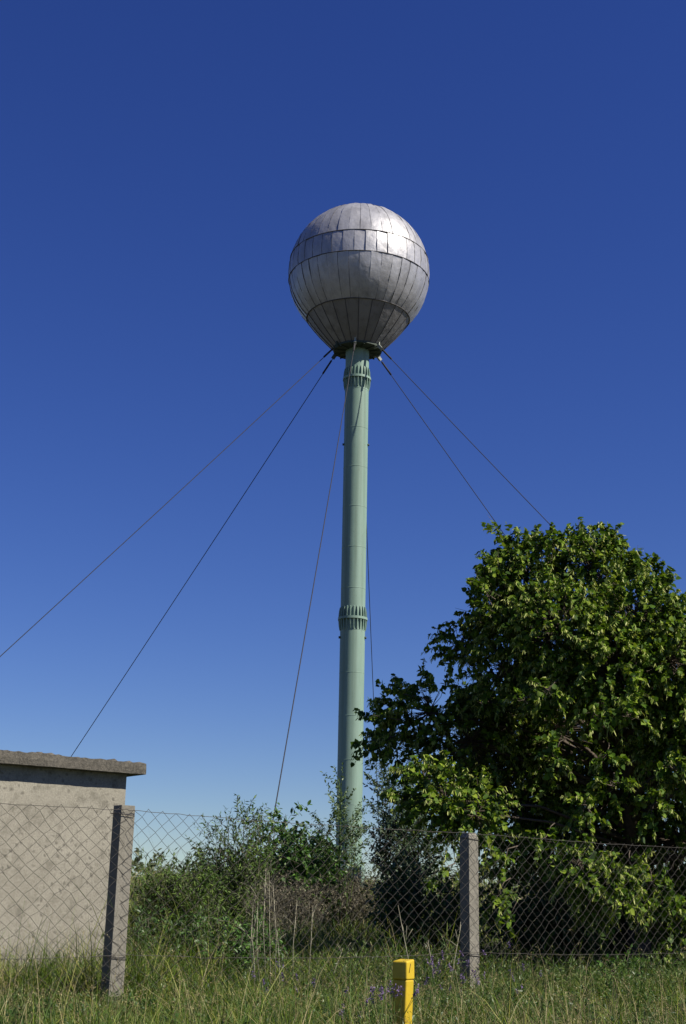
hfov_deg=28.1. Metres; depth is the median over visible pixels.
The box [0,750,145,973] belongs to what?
concrete shed
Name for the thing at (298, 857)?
elder bush
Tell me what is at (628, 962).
nettle plant
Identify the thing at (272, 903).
dry brush
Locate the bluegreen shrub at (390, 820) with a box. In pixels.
[355,754,450,904]
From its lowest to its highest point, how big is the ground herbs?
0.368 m
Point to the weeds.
(502, 977)
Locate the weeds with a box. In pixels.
[0,926,685,1023]
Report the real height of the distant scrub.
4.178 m
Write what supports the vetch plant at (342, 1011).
on the ground at (448, 930)
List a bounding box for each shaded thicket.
[362,846,507,967]
[479,865,652,966]
[592,898,685,966]
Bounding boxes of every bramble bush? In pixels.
[126,898,222,975]
[183,906,288,984]
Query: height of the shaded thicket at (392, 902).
1.857 m
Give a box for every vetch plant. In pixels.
[251,961,297,1004]
[312,979,382,1022]
[368,981,418,1023]
[415,958,479,1000]
[418,950,468,1003]
[448,942,541,1002]
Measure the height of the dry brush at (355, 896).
1.478 m
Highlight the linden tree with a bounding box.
[350,514,685,969]
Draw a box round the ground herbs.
[0,975,685,1023]
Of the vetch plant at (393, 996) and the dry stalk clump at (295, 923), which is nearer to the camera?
the vetch plant at (393, 996)
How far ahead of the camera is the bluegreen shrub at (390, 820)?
26.53 m
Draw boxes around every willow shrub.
[128,845,245,947]
[171,794,285,956]
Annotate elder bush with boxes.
[221,800,348,935]
[306,825,355,892]
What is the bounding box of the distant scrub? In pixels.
[131,843,649,883]
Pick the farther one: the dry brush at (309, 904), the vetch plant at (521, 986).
the dry brush at (309, 904)
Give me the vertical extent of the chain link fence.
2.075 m
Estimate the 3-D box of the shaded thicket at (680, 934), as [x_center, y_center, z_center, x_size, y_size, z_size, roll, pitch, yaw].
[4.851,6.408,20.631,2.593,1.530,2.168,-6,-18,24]
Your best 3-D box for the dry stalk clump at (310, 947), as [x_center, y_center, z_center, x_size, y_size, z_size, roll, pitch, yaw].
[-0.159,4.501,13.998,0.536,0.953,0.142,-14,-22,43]
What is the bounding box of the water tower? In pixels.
[0,203,549,887]
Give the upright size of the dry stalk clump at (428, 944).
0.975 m
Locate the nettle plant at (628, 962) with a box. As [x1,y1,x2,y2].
[586,943,649,987]
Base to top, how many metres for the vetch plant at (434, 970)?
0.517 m
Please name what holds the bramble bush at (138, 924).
on the ground at (448, 930)
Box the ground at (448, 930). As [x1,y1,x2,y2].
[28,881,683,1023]
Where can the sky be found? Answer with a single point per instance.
(164, 164)
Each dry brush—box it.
[226,845,311,960]
[259,875,348,940]
[286,860,390,934]
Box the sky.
[0,0,685,886]
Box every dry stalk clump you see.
[237,875,283,991]
[283,905,307,944]
[308,907,350,990]
[398,907,460,986]
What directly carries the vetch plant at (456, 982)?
on the ground at (448, 930)
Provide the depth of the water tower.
58.01 m
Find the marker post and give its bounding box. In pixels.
[392,959,413,1023]
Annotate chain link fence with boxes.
[0,803,685,1004]
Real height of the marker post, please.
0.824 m
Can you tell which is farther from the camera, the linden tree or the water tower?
the water tower
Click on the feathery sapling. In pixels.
(347, 831)
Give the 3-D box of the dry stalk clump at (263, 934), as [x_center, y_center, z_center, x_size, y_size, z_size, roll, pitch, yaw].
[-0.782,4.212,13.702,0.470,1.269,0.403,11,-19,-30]
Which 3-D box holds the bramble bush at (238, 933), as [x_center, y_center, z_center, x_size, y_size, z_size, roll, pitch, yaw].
[-1.198,4.828,14.992,1.220,1.002,1.114,1,-16,0]
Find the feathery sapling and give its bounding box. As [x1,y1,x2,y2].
[297,762,379,934]
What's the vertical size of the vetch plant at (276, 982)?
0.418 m
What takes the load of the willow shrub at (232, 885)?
on the ground at (448, 930)
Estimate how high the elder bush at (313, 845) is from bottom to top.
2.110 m
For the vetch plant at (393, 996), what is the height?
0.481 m
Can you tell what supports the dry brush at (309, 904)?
on the ground at (448, 930)
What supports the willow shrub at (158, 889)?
on the ground at (448, 930)
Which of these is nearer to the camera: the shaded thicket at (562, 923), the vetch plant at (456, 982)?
the vetch plant at (456, 982)

